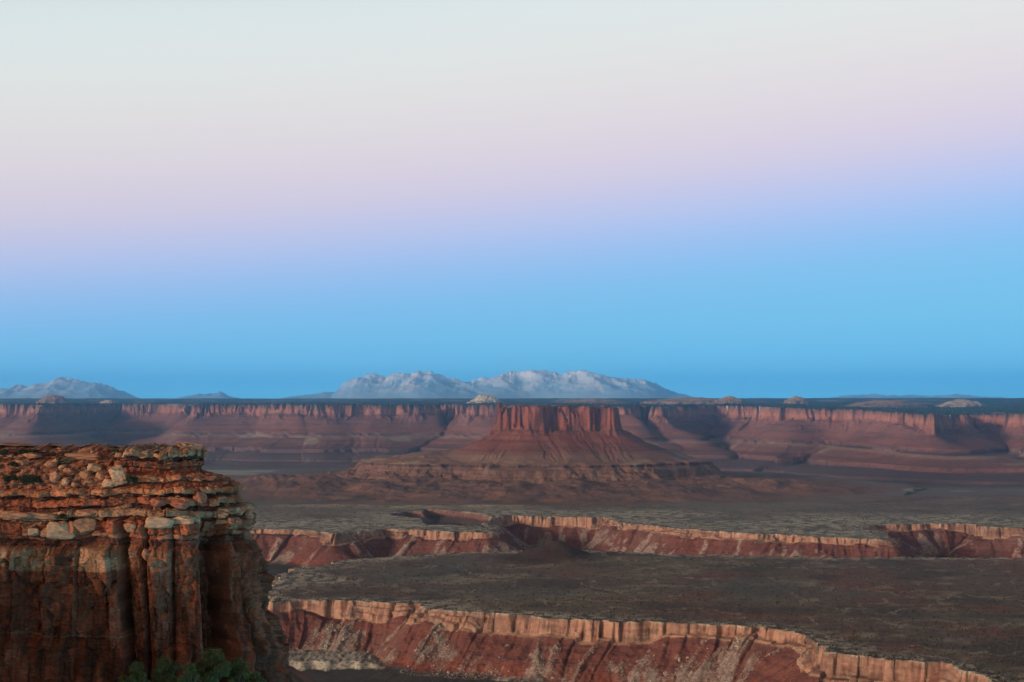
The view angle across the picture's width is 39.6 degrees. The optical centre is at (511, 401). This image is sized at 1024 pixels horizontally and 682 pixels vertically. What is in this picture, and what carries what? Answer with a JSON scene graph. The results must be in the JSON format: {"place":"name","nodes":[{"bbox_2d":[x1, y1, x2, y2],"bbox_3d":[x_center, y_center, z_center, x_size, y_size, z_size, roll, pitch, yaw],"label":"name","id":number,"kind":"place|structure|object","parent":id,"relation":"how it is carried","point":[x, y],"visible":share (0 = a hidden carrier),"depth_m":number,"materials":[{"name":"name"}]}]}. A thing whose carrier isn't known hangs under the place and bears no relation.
{"place":"outdoors","nodes":[
{"label":"outdoors","id":0,"kind":"place"},
{"bbox_2d":[0,377,137,398],"bbox_3d":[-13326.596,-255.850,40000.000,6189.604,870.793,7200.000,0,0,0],"label":"mountain range","id":1,"kind":"structure","parent":0,"point":[64,387],"depth_m":39301.71,"materials":[{"name":"stone"}]},
{"bbox_2d":[0,442,314,681],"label":"cliff","id":2,"kind":"structure","parent":0,"point":[108,603],"depth_m":251.06,"materials":[{"name":"stone"}]},
{"bbox_2d":[0,449,7,454],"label":"shrub","id":3,"kind":"object","parent":2,"relation":"on","point":[3,451],"visible":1,"depth_m":261.89,"materials":[{"name":"green plant"}]},
{"bbox_2d":[2,474,16,481],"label":"shrub","id":4,"kind":"object","parent":2,"relation":"on","point":[7,478],"visible":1,"depth_m":253.60,"materials":[{"name":"green plant"}]},
{"bbox_2d":[5,467,17,472],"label":"boulder","id":5,"kind":"object","parent":2,"relation":"on","point":[12,470],"visible":1,"depth_m":256.18,"materials":[{"name":"stone"}]},
{"bbox_2d":[10,480,18,484],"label":"boulder","id":6,"kind":"object","parent":2,"relation":"on","point":[14,482],"visible":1,"depth_m":253.28,"materials":[{"name":"stone"}]},
{"bbox_2d":[10,461,18,466],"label":"shrub","id":7,"kind":"object","parent":2,"relation":"on","point":[13,464],"visible":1,"depth_m":257.46,"materials":[{"name":"green plant"}]},
{"bbox_2d":[0,512,32,519],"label":"boulder","id":8,"kind":"object","parent":2,"relation":"on","point":[15,516],"visible":1,"depth_m":248.54,"materials":[{"name":"stone"}]},
{"bbox_2d":[15,460,28,465],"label":"boulder","id":9,"kind":"object","parent":2,"relation":"on","point":[24,462],"visible":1,"depth_m":257.90,"materials":[{"name":"stone"}]},
{"bbox_2d":[17,448,28,454],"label":"shrub","id":10,"kind":"object","parent":2,"relation":"on","point":[22,451],"visible":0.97,"depth_m":262.54,"materials":[{"name":"green plant"}]},
{"bbox_2d":[17,474,41,484],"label":"shrub","id":11,"kind":"object","parent":2,"relation":"on","point":[30,478],"visible":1,"depth_m":253.17,"materials":[{"name":"green plant"}]},
{"bbox_2d":[23,453,42,458],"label":"boulder","id":12,"kind":"object","parent":2,"relation":"on","point":[32,455],"visible":1,"depth_m":260.17,"materials":[{"name":"stone"}]},
{"bbox_2d":[27,448,39,453],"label":"shrub","id":13,"kind":"object","parent":2,"relation":"on","point":[33,451],"visible":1,"depth_m":261.67,"materials":[{"name":"green plant"}]},
{"bbox_2d":[28,528,39,535],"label":"boulder","id":14,"kind":"object","parent":2,"relation":"on","point":[33,531],"visible":1,"depth_m":248.97,"materials":[{"name":"stone"}]},
{"bbox_2d":[28,512,56,519],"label":"boulder","id":15,"kind":"object","parent":2,"relation":"on","point":[42,516],"visible":0.96,"depth_m":249.38,"materials":[{"name":"stone"}]},
{"bbox_2d":[39,528,46,536],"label":"boulder","id":16,"kind":"object","parent":2,"relation":"on","point":[43,533],"visible":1,"depth_m":249.21,"materials":[{"name":"stone"}]},
{"bbox_2d":[40,474,47,480],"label":"boulder","id":17,"kind":"object","parent":2,"relation":"on","point":[44,477],"visible":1,"depth_m":253.63,"materials":[{"name":"stone"}]},
{"bbox_2d":[44,461,57,467],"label":"boulder","id":18,"kind":"object","parent":2,"relation":"on","point":[49,464],"visible":1,"depth_m":257.59,"materials":[{"name":"stone"}]},
{"bbox_2d":[47,452,56,455],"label":"shrub","id":19,"kind":"object","parent":2,"relation":"on","point":[51,454],"visible":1,"depth_m":261.80,"materials":[{"name":"green plant"}]},
{"bbox_2d":[49,471,59,482],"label":"boulder","id":20,"kind":"object","parent":2,"relation":"on","point":[54,476],"visible":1,"depth_m":253.60,"materials":[{"name":"stone"}]},
{"bbox_2d":[46,521,75,539],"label":"boulder","id":21,"kind":"object","parent":2,"relation":"on","point":[58,530],"visible":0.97,"depth_m":249.29,"materials":[{"name":"stone"}]},
{"bbox_2d":[51,457,71,463],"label":"boulder","id":22,"kind":"object","parent":2,"relation":"on","point":[62,458],"visible":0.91,"depth_m":258.62,"materials":[{"name":"stone"}]},
{"bbox_2d":[56,455,67,464],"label":"shrub","id":23,"kind":"object","parent":2,"relation":"on","point":[59,457],"visible":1,"depth_m":258.36,"materials":[{"name":"green plant"}]},
{"bbox_2d":[58,465,66,469],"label":"boulder","id":24,"kind":"object","parent":2,"relation":"on","point":[61,467],"visible":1,"depth_m":257.05,"materials":[{"name":"stone"}]},
{"bbox_2d":[58,513,67,519],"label":"shrub","id":25,"kind":"object","parent":2,"relation":"on","point":[63,516],"visible":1,"depth_m":249.37,"materials":[{"name":"green plant"}]},
{"bbox_2d":[62,478,69,485],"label":"boulder","id":26,"kind":"object","parent":2,"relation":"on","point":[65,481],"visible":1,"depth_m":253.16,"materials":[{"name":"stone"}]},
{"bbox_2d":[63,468,75,473],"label":"boulder","id":27,"kind":"object","parent":2,"relation":"on","point":[68,470],"visible":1,"depth_m":255.85,"materials":[{"name":"stone"}]},
{"bbox_2d":[65,452,100,460],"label":"boulder","id":28,"kind":"object","parent":2,"relation":"on","point":[83,456],"visible":0.98,"depth_m":259.80,"materials":[{"name":"stone"}]},
{"bbox_2d":[73,518,95,534],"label":"boulder","id":29,"kind":"object","parent":2,"relation":"on","point":[82,526],"visible":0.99,"depth_m":249.95,"materials":[{"name":"stone"}]},
{"bbox_2d":[75,509,94,516],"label":"boulder","id":30,"kind":"object","parent":2,"relation":"on","point":[84,512],"visible":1,"depth_m":250.15,"materials":[{"name":"stone"}]},
{"bbox_2d":[79,470,90,478],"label":"boulder","id":31,"kind":"object","parent":2,"relation":"on","point":[84,474],"visible":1,"depth_m":254.68,"materials":[{"name":"stone"}]},
{"bbox_2d":[87,463,102,471],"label":"boulder","id":32,"kind":"object","parent":2,"relation":"on","point":[93,467],"visible":0.98,"depth_m":256.52,"materials":[{"name":"stone"}]},
{"bbox_2d":[95,471,106,479],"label":"boulder","id":33,"kind":"object","parent":2,"relation":"on","point":[100,475],"visible":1,"depth_m":254.25,"materials":[{"name":"stone"}]},
{"bbox_2d":[101,479,116,487],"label":"boulder","id":34,"kind":"object","parent":2,"relation":"on","point":[108,483],"visible":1,"depth_m":252.74,"materials":[{"name":"stone"}]},
{"bbox_2d":[0,447,235,540],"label":"rubble","id":35,"kind":"object","parent":2,"relation":"on","point":[88,479],"visible":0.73,"depth_m":255.87,"materials":[{"name":"stone"}]},
{"bbox_2d":[108,465,127,485],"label":"boulder","id":36,"kind":"object","parent":2,"relation":"on","point":[117,472],"visible":1,"depth_m":252.31,"materials":[{"name":"stone"}]},
{"bbox_2d":[124,522,136,532],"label":"boulder","id":37,"kind":"object","parent":2,"relation":"on","point":[130,527],"visible":1,"depth_m":249.44,"materials":[{"name":"stone"}]},
{"bbox_2d":[125,475,138,483],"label":"shrub","id":38,"kind":"object","parent":2,"relation":"on","point":[131,479],"visible":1,"depth_m":251.76,"materials":[{"name":"green plant"}]},
{"bbox_2d":[118,660,150,681],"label":"juniper tree","id":39,"kind":"object","parent":2,"relation":"on","point":[136,673],"visible":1,"depth_m":232.91,"materials":[{"name":"green plant"}]},
{"bbox_2d":[142,549,148,560],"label":"boulder","id":40,"kind":"object","parent":2,"relation":"on","point":[145,554],"visible":1,"depth_m":248.29,"materials":[{"name":"stone"}]},
{"bbox_2d":[151,497,164,507],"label":"boulder","id":41,"kind":"object","parent":2,"relation":"on","point":[157,502],"visible":1,"depth_m":250.59,"materials":[{"name":"stone"}]},
{"bbox_2d":[144,516,173,528],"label":"boulder","id":42,"kind":"object","parent":2,"relation":"on","point":[155,522],"visible":1,"depth_m":249.21,"materials":[{"name":"stone"}]},
{"bbox_2d":[150,654,180,681],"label":"juniper tree","id":43,"kind":"object","parent":2,"relation":"on","point":[158,674],"visible":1,"depth_m":235.51,"materials":[{"name":"green plant"}]},
{"bbox_2d":[170,499,189,509],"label":"boulder","id":44,"kind":"object","parent":2,"relation":"on","point":[181,504],"visible":1,"depth_m":251.22,"materials":[{"name":"stone"}]},
{"bbox_2d":[172,515,195,524],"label":"boulder","id":45,"kind":"object","parent":2,"relation":"on","point":[185,519],"visible":0.94,"depth_m":250.58,"materials":[{"name":"stone"}]},
{"bbox_2d":[176,663,199,681],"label":"juniper tree","id":46,"kind":"object","parent":2,"relation":"on","point":[191,672],"visible":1,"depth_m":231.55,"materials":[{"name":"green plant"}]},
{"bbox_2d":[186,474,195,478],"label":"boulder","id":47,"kind":"object","parent":2,"relation":"on","point":[190,476],"visible":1,"depth_m":255.44,"materials":[{"name":"stone"}]},
{"bbox_2d":[193,491,206,503],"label":"boulder","id":48,"kind":"object","parent":2,"relation":"on","point":[199,497],"visible":1,"depth_m":253.38,"materials":[{"name":"stone"}]},
{"bbox_2d":[204,476,214,480],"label":"boulder","id":49,"kind":"object","parent":2,"relation":"on","point":[209,478],"visible":1,"depth_m":256.91,"materials":[{"name":"stone"}]},
{"bbox_2d":[187,647,235,681],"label":"juniper tree","id":50,"kind":"object","parent":2,"relation":"on","point":[218,666],"visible":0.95,"depth_m":236.57,"materials":[{"name":"green plant"}]},
{"bbox_2d":[214,518,228,523],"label":"boulder","id":51,"kind":"object","parent":2,"relation":"on","point":[221,521],"visible":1,"depth_m":255.43,"materials":[{"name":"stone"}]},
{"bbox_2d":[217,510,227,518],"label":"boulder","id":52,"kind":"object","parent":2,"relation":"on","point":[223,515],"visible":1,"depth_m":255.25,"materials":[{"name":"stone"}]},
{"bbox_2d":[226,657,251,681],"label":"juniper tree","id":53,"kind":"object","parent":2,"relation":"on","point":[239,670],"visible":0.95,"depth_m":239.34,"materials":[{"name":"green plant"}]},
{"bbox_2d":[245,510,253,518],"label":"boulder","id":54,"kind":"object","parent":2,"relation":"on","point":[249,514],"visible":1,"depth_m":259.92,"materials":[{"name":"stone"}]},
{"bbox_2d":[247,671,266,681],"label":"juniper tree","id":55,"kind":"object","parent":2,"relation":"on","point":[258,678],"visible":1,"depth_m":239.72,"materials":[{"name":"green plant"}]},
{"bbox_2d":[176,391,234,398],"bbox_3d":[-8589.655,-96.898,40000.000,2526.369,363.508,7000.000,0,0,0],"label":"mountain range","id":56,"kind":"structure","parent":0,"point":[220,394],"depth_m":39597.20,"materials":[{"name":"blue stone"}]},
{"bbox_2d":[282,370,697,398],"bbox_3d":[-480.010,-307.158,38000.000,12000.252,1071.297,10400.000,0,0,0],"label":"mountain range","id":57,"kind":"structure","parent":0,"point":[527,384],"depth_m":36826.57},
{"bbox_2d":[0,0,1023,398],"label":"sky","id":58,"kind":"structure","parent":0,"point":[264,199],"materials":[{"name":"blue"}]},
{"bbox_2d":[201,466,1023,681],"bbox_3d":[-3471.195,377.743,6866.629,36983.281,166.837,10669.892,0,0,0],"label":"ground","id":59,"kind":"structure","parent":0,"point":[839,494],"depth_m":3098.53,"materials":[{"name":"brown soil"}]},
{"bbox_2d":[0,398,1023,487],"bbox_3d":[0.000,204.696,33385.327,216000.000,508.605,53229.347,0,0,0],"label":"mesa","id":60,"kind":"structure","parent":59,"relation":"on","point":[941,450],"depth_m":10044.00,"materials":[{"name":"brown stone"}]},
{"bbox_2d":[36,395,71,403],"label":"sandstone dome","id":61,"kind":"structure","parent":60,"relation":"on","point":[54,399],"depth_m":13545.69,"materials":[{"name":"beige stone"}]},
{"bbox_2d":[100,400,116,403],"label":"sandstone dome","id":62,"kind":"structure","parent":60,"relation":"on","point":[108,401],"depth_m":12863.74,"materials":[{"name":"beige stone"}]},
{"bbox_2d":[467,394,501,402],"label":"sandstone dome","id":63,"kind":"structure","parent":60,"relation":"on","point":[485,398],"depth_m":12535.02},
{"bbox_2d":[0,401,1023,414],"bbox_3d":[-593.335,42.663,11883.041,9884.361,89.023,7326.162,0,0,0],"label":"scrub","id":64,"kind":"object","parent":60,"relation":"on","point":[1007,409],"visible":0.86,"depth_m":10768.11,"materials":[{"name":"green plant"}]},
{"bbox_2d":[559,399,629,403],"bbox_3d":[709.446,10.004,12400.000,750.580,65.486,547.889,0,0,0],"label":"sandstone dome","id":65,"kind":"structure","parent":60,"relation":"on","point":[593,401],"depth_m":12268.78,"materials":[{"name":"beige stone"}]},
{"bbox_2d":[640,397,727,404],"bbox_3d":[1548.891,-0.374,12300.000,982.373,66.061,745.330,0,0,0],"label":"sandstone dome","id":66,"kind":"structure","parent":60,"relation":"on","point":[700,400],"depth_m":12084.74,"materials":[{"name":"beige stone"}]},
{"bbox_2d":[714,396,745,403],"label":"sandstone dome","id":67,"kind":"structure","parent":60,"relation":"on","point":[730,399],"depth_m":11930.43,"materials":[{"name":"beige stone"}]},
{"bbox_2d":[782,396,809,403],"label":"sandstone dome","id":68,"kind":"structure","parent":60,"relation":"on","point":[796,400],"depth_m":11947.17,"materials":[{"name":"beige stone"}]},
{"bbox_2d":[839,400,927,407],"bbox_3d":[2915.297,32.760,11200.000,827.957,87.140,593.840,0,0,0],"label":"sandstone dome","id":69,"kind":"structure","parent":60,"relation":"on","point":[890,403],"depth_m":11054.28,"materials":[{"name":"beige stone"}]},
{"bbox_2d":[935,399,987,406],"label":"sandstone dome","id":70,"kind":"structure","parent":60,"relation":"on","point":[961,403],"depth_m":11401.49,"materials":[{"name":"beige stone"}]},
{"bbox_2d":[258,402,828,496],"bbox_3d":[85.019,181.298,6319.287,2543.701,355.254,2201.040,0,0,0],"label":"butte","id":71,"kind":"object","parent":59,"relation":"on","point":[548,450],"visible":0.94,"depth_m":5832.83,"materials":[{"name":"brown stone"}]},
{"bbox_2d":[250,515,1023,681],"bbox_3d":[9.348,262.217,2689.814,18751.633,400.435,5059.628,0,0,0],"label":"canyon","id":72,"kind":"structure","parent":59,"relation":"in","point":[508,639],"depth_m":2439.00,"materials":[{"name":"brown stone"}]},
{"bbox_2d":[290,618,826,681],"bbox_3d":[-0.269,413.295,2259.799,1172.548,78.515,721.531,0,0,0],"label":"debris","id":73,"kind":"object","parent":72,"relation":"on","point":[615,668],"visible":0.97,"depth_m":2305.18,"materials":[{"name":"brown stone"}]},
{"bbox_2d":[252,504,1022,539],"bbox_3d":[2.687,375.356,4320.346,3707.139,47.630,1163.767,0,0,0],"label":"scrub","id":74,"kind":"object","parent":59,"relation":"on","point":[639,518],"visible":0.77,"depth_m":4369.99,"materials":[{"name":"green plant"}]},
{"bbox_2d":[269,541,1023,681],"bbox_3d":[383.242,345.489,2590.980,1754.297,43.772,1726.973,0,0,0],"label":"scrub","id":75,"kind":"object","parent":59,"relation":"on","point":[906,639],"visible":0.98,"depth_m":2546.33,"materials":[{"name":"green plant"}]},
{"bbox_2d":[834,394,1003,397],"bbox_3d":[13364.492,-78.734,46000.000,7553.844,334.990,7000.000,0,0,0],"label":"mountain range","id":76,"kind":"structure","parent":0,"point":[906,396],"depth_m":45769.71,"materials":[{"name":"grey stone"}]}
]}

